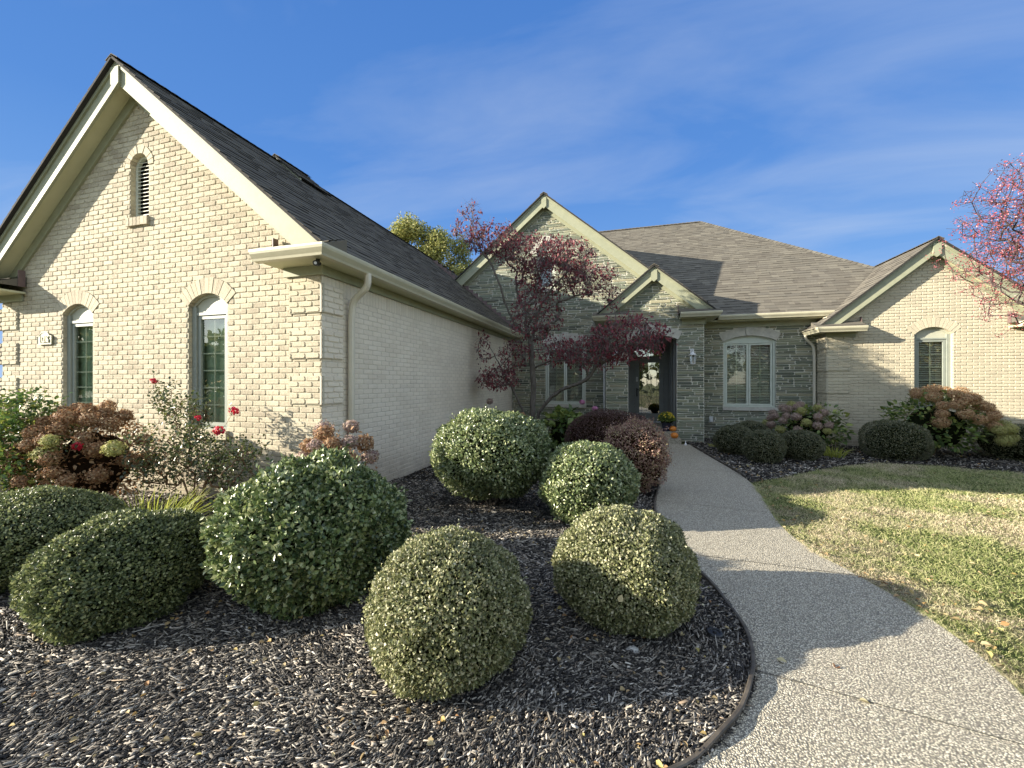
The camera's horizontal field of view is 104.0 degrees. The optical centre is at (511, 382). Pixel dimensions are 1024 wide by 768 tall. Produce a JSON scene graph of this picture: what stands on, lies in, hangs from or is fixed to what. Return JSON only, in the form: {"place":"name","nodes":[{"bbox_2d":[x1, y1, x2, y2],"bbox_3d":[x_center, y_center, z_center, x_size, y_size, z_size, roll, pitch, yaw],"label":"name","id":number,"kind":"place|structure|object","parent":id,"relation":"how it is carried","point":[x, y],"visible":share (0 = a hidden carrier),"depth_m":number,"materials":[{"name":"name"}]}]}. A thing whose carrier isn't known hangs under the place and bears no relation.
{"place":"outdoors","nodes":[
{"label":"outdoors","id":0,"kind":"place"},
{"bbox_2d":[0,0,1023,377],"label":"sky","id":1,"kind":"structure","parent":0,"point":[852,130],"materials":[{"name":"blue"}]},
{"bbox_2d":[656,444,1023,767],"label":"walkway","id":2,"kind":"structure","parent":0,"point":[933,693],"depth_m":2.13,"materials":[{"name":"grey concrete"}]},
{"bbox_2d":[750,461,1023,697],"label":"lawn","id":3,"kind":"structure","parent":0,"point":[988,603],"depth_m":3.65,"materials":[{"name":"plant"}]},
{"bbox_2d":[755,466,1023,670],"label":"leaf litter","id":4,"kind":"object","parent":3,"relation":"on","point":[986,643],"visible":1,"depth_m":2.93,"materials":[{"name":"yellow plant"}]},
{"bbox_2d":[926,153,1023,337],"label":"berry tree","id":5,"kind":"object","parent":3,"relation":"on","point":[1016,243],"visible":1,"depth_m":5.06,"materials":[{"name":"plant"}]},
{"label":"ground","id":6,"kind":"structure","parent":0,"visible":0},
{"bbox_2d":[0,438,760,767],"bbox_3d":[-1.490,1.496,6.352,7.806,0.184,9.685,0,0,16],"label":"bark mulch","id":7,"kind":"object","parent":6,"relation":"on","point":[137,732],"visible":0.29,"depth_m":1.93,"materials":[{"name":"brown wood"}]},
{"bbox_2d":[0,386,87,492],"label":"leafy shrub","id":8,"kind":"object","parent":7,"relation":"on","point":[11,419],"visible":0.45,"depth_m":4.27,"materials":[{"name":"green plant"}]},
{"bbox_2d":[0,484,129,592],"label":"boxwood bush","id":9,"kind":"object","parent":7,"relation":"on","point":[33,520],"visible":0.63,"depth_m":2.99,"materials":[{"name":"green plant"}]},
{"bbox_2d":[0,399,168,500],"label":"hydrangea bush","id":10,"kind":"object","parent":7,"relation":"on","point":[95,466],"visible":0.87,"depth_m":4.32,"materials":[{"name":"brown plant"}]},
{"bbox_2d":[7,507,209,646],"bbox_3d":[-2.543,1.181,2.648,0.949,0.688,1.003,0,0,16],"label":"boxwood bush","id":11,"kind":"object","parent":7,"relation":"on","point":[121,569],"visible":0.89,"depth_m":2.36,"materials":[{"name":"green plant"}]},
{"bbox_2d":[104,478,223,518],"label":"grass clump","id":12,"kind":"object","parent":7,"relation":"on","point":[178,505],"visible":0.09,"depth_m":3.89,"materials":[{"name":"green plant"}]},
{"bbox_2d":[65,370,273,510],"bbox_3d":[-3.493,0.684,4.412,2.075,1.658,0.804,0,0,3],"label":"rose bush","id":13,"kind":"object","parent":7,"relation":"on","point":[209,470],"visible":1,"depth_m":4.32,"materials":[{"name":"green plant"}]},
{"bbox_2d":[198,444,414,621],"bbox_3d":[-1.405,0.990,2.958,1.214,1.070,1.516,0,0,16],"label":"holly bush","id":14,"kind":"object","parent":7,"relation":"on","point":[323,528],"visible":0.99,"depth_m":2.50,"materials":[{"name":"green plant"}]},
{"bbox_2d":[295,419,379,470],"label":"hydrangea bush","id":15,"kind":"object","parent":7,"relation":"on","point":[324,432],"visible":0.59,"depth_m":4.05,"materials":[{"name":"plant"}]},
{"bbox_2d":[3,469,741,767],"bbox_3d":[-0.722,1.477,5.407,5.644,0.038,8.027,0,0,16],"label":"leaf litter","id":16,"kind":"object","parent":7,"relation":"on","point":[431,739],"visible":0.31,"depth_m":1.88,"materials":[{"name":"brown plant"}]},
{"bbox_2d":[0,480,755,767],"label":"edging strip","id":17,"kind":"object","parent":7,"relation":"on","point":[722,729],"visible":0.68,"depth_m":1.82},
{"bbox_2d":[358,519,532,703],"bbox_3d":[-0.339,1.149,2.187,0.904,0.752,0.970,0,0,16],"label":"boxwood bush","id":18,"kind":"object","parent":7,"relation":"on","point":[447,608],"visible":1,"depth_m":1.89,"materials":[{"name":"green plant"}]},
{"bbox_2d":[428,404,553,506],"bbox_3d":[-0.251,0.888,4.814,1.490,1.273,1.510,0,0,16],"label":"holly bush","id":19,"kind":"object","parent":7,"relation":"on","point":[483,452],"visible":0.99,"depth_m":4.35,"materials":[{"name":"green plant"}]},
{"bbox_2d":[486,398,538,421],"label":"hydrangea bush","id":20,"kind":"object","parent":7,"relation":"on","point":[489,401],"visible":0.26,"depth_m":8.30,"materials":[{"name":"plant"}]},
{"bbox_2d":[450,197,677,418],"bbox_3d":[1.020,-1.338,8.843,4.905,5.757,1.852,0,0,23],"label":"dogwood tree","id":21,"kind":"object","parent":7,"relation":"on","point":[558,257],"visible":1,"depth_m":8.86,"materials":[{"name":"red plant"}]},
{"bbox_2d":[540,400,597,448],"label":"hydrangea bush","id":22,"kind":"object","parent":7,"relation":"on","point":[559,427],"visible":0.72,"depth_m":8.57,"materials":[{"name":"green plant"}]},
{"bbox_2d":[534,439,642,525],"bbox_3d":[0.804,1.071,4.392,1.206,0.908,1.120,0,0,16],"label":"holly bush","id":23,"kind":"object","parent":7,"relation":"on","point":[577,479],"visible":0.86,"depth_m":4.05,"materials":[{"name":"green plant"}]},
{"bbox_2d":[564,408,656,443],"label":"barberry bush","id":24,"kind":"object","parent":7,"relation":"on","point":[589,426],"visible":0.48,"depth_m":7.28,"materials":[{"name":"red plant"}]},
{"bbox_2d":[548,502,709,638],"bbox_3d":[0.759,1.153,2.594,0.942,0.745,0.940,0,0,36],"label":"boxwood bush","id":25,"kind":"object","parent":7,"relation":"on","point":[644,563],"visible":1,"depth_m":2.32,"materials":[{"name":"green plant"}]},
{"bbox_2d":[617,595,622,601],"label":"fallen leaf","id":26,"kind":"object","parent":25,"relation":"attached to","point":[620,598],"visible":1,"depth_m":2.19,"materials":[{"name":"beige plant"}]},
{"bbox_2d":[626,645,638,652],"bbox_3d":[0.671,1.490,2.233,0.070,0.039,0.049,0,0,16],"label":"white rock","id":27,"kind":"object","parent":7,"relation":"on","point":[634,648],"visible":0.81,"depth_m":2.22,"materials":[{"name":"white stone"}]},
{"bbox_2d":[597,413,675,494],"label":"barberry bush","id":28,"kind":"object","parent":7,"relation":"on","point":[643,447],"visible":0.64,"depth_m":5.26,"materials":[{"name":"red plant"}]},
{"bbox_2d":[706,627,722,640],"bbox_3d":[1.197,1.486,2.361,0.090,0.047,0.090,0,0,16],"label":"sprinkler head","id":29,"kind":"object","parent":7,"relation":"on","point":[713,631],"visible":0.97,"depth_m":2.35},
{"bbox_2d":[387,211,442,262],"bbox_3d":[-8.543,-6.171,33.060,6.015,15.609,5.867,0,0,45],"label":"tall tree","id":30,"kind":"object","parent":6,"relation":"on","point":[409,229],"visible":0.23,"depth_m":32.15,"materials":[{"name":"green plant"}]},
{"bbox_2d":[422,225,472,274],"bbox_3d":[-5.753,-5.793,33.709,6.253,14.853,6.710,0,0,16],"label":"tall tree","id":31,"kind":"object","parent":6,"relation":"on","point":[440,240],"visible":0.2,"depth_m":32.68,"materials":[{"name":"green plant"}]},
{"bbox_2d":[0,53,1023,497],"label":"brick house","id":32,"kind":"structure","parent":6,"relation":"on","point":[148,225],"depth_m":6.16,"materials":[{"name":"brick"}]},
{"bbox_2d":[37,332,52,344],"bbox_3d":[-7.075,-0.671,6.055,0.339,0.192,0.031,0,0,16],"label":"house number plaque","id":33,"kind":"object","parent":32,"relation":"attached to","point":[44,338],"visible":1,"depth_m":6.04,"materials":[{"name":"paint"}]},
{"bbox_2d":[67,305,92,405],"bbox_3d":[-6.367,-0.250,5.984,0.770,1.820,0.105,0,0,16],"label":"window","id":34,"kind":"structure","parent":32,"relation":"in","point":[80,319],"depth_m":6.02,"materials":[{"name":"glass"}]},
{"bbox_2d":[192,294,226,429],"bbox_3d":[-3.921,-0.250,5.283,0.770,1.820,0.105,0,0,16],"label":"window","id":35,"kind":"structure","parent":32,"relation":"in","point":[209,313],"depth_m":5.32,"materials":[{"name":"glass"}]},
{"bbox_2d":[313,258,320,265],"bbox_3d":[-2.153,-1.325,4.423,0.060,0.099,0.150,0,0,-11],"label":"security camera","id":36,"kind":"object","parent":32,"relation":"attached to","point":[316,262],"visible":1,"depth_m":4.37,"materials":[{"name":"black plastic"}]},
{"bbox_2d":[537,245,554,287],"bbox_3d":[1.111,-3.500,12.438,0.660,1.420,0.555,0,0,16],"label":"window","id":37,"kind":"structure","parent":32,"relation":"in","point":[546,280],"depth_m":12.25,"materials":[{"name":"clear glass"}]},
{"bbox_2d":[546,342,584,404],"bbox_3d":[1.679,-0.270,12.275,1.300,1.940,0.555,0,0,16],"label":"window","id":38,"kind":"structure","parent":32,"relation":"in","point":[557,377],"depth_m":12.16,"materials":[{"name":"clear glass"}]},
{"bbox_2d":[635,358,663,420],"bbox_3d":[4.279,0.217,12.489,0.856,1.945,0.121,0,0,16],"label":"door","id":39,"kind":"structure","parent":32,"relation":"in","point":[649,378],"depth_m":12.51,"materials":[{"name":"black glass"}]},
{"bbox_2d":[661,422,670,430],"bbox_3d":[3.969,1.110,10.284,0.280,0.260,0.280,0,0,16],"label":"flower pot","id":40,"kind":"object","parent":32,"relation":"on","point":[665,424],"visible":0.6,"depth_m":10.19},
{"bbox_2d":[657,411,675,422],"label":"mum plant","id":41,"kind":"object","parent":40,"relation":"in","point":[666,417],"visible":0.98,"depth_m":10.17,"materials":[{"name":"yellow plant"}]},
{"bbox_2d":[671,432,677,437],"bbox_3d":[4.035,1.293,9.932,0.181,0.172,0.181,0,0,16],"label":"pumpkin","id":42,"kind":"object","parent":32,"relation":"on","point":[674,435],"visible":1,"depth_m":9.87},
{"bbox_2d":[689,348,695,363],"bbox_3d":[4.528,-0.663,10.023,0.170,0.396,0.194,0,0,16],"label":"wall lantern","id":43,"kind":"object","parent":32,"relation":"attached to","point":[692,353],"depth_m":9.99,"materials":[{"name":"white metal"}]},
{"bbox_2d":[723,336,774,406],"bbox_3d":[6.384,-0.275,10.926,1.330,1.950,0.555,0,0,16],"label":"window","id":44,"kind":"structure","parent":32,"relation":"in","point":[748,361],"depth_m":10.78,"materials":[{"name":"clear glass"}]},
{"bbox_2d":[914,327,949,409],"bbox_3d":[9.684,-0.305,9.428,0.790,1.930,0.555,0,0,16],"label":"window","id":45,"kind":"structure","parent":32,"relation":"in","point":[925,339],"depth_m":9.23,"materials":[{"name":"glass"}]},
{"bbox_2d":[686,437,1023,482],"bbox_3d":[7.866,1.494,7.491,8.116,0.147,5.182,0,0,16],"label":"bark mulch","id":46,"kind":"object","parent":6,"relation":"on","point":[764,470],"visible":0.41,"depth_m":7.51,"materials":[{"name":"brown wood"}]},
{"bbox_2d":[693,445,746,477],"bbox_3d":[3.972,1.492,7.837,0.044,0.077,3.209,0,0,11],"label":"edging strip","id":47,"kind":"object","parent":46,"relation":"on","point":[725,464],"visible":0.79,"depth_m":7.45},
{"bbox_2d":[712,424,751,454],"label":"boxwood bush","id":48,"kind":"object","parent":46,"relation":"on","point":[728,438],"visible":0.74,"depth_m":8.30,"materials":[{"name":"green plant"}]},
{"bbox_2d":[734,420,769,430],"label":"boxwood bush","id":49,"kind":"object","parent":46,"relation":"on","point":[752,425],"visible":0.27,"depth_m":8.97,"materials":[{"name":"green plant"}]},
{"bbox_2d":[740,429,787,463],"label":"boxwood bush","id":50,"kind":"object","parent":46,"relation":"on","point":[763,446],"visible":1,"depth_m":7.38,"materials":[{"name":"green plant"}]},
{"bbox_2d":[780,428,826,460],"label":"boxwood bush","id":51,"kind":"object","parent":46,"relation":"on","point":[806,445],"visible":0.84,"depth_m":7.61,"materials":[{"name":"green plant"}]},
{"bbox_2d":[762,400,855,447],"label":"hydrangea bush","id":52,"kind":"object","parent":46,"relation":"on","point":[813,421],"visible":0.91,"depth_m":8.74,"materials":[{"name":"green plant"}]},
{"bbox_2d":[823,443,851,457],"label":"grass clump","id":53,"kind":"object","parent":46,"relation":"on","point":[828,452],"visible":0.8,"depth_m":8.08,"materials":[{"name":"green plant"}]},
{"bbox_2d":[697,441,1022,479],"bbox_3d":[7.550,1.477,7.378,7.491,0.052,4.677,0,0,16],"label":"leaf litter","id":54,"kind":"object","parent":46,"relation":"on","point":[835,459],"visible":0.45,"depth_m":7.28,"materials":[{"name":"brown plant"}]},
{"bbox_2d":[857,419,935,460],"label":"boxwood bush","id":55,"kind":"object","parent":46,"relation":"on","point":[896,439],"visible":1,"depth_m":7.67,"materials":[{"name":"green plant"}]},
{"bbox_2d":[876,384,1021,454],"bbox_3d":[8.840,0.767,8.267,2.048,1.498,1.882,0,0,16],"label":"hydrangea bush","id":56,"kind":"object","parent":46,"relation":"on","point":[943,424],"visible":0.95,"depth_m":7.80,"materials":[{"name":"green plant"}]},
{"bbox_2d":[969,423,1023,460],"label":"boxwood bush","id":57,"kind":"object","parent":46,"relation":"on","point":[1016,452],"visible":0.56,"depth_m":7.77,"materials":[{"name":"green plant"}]}
]}

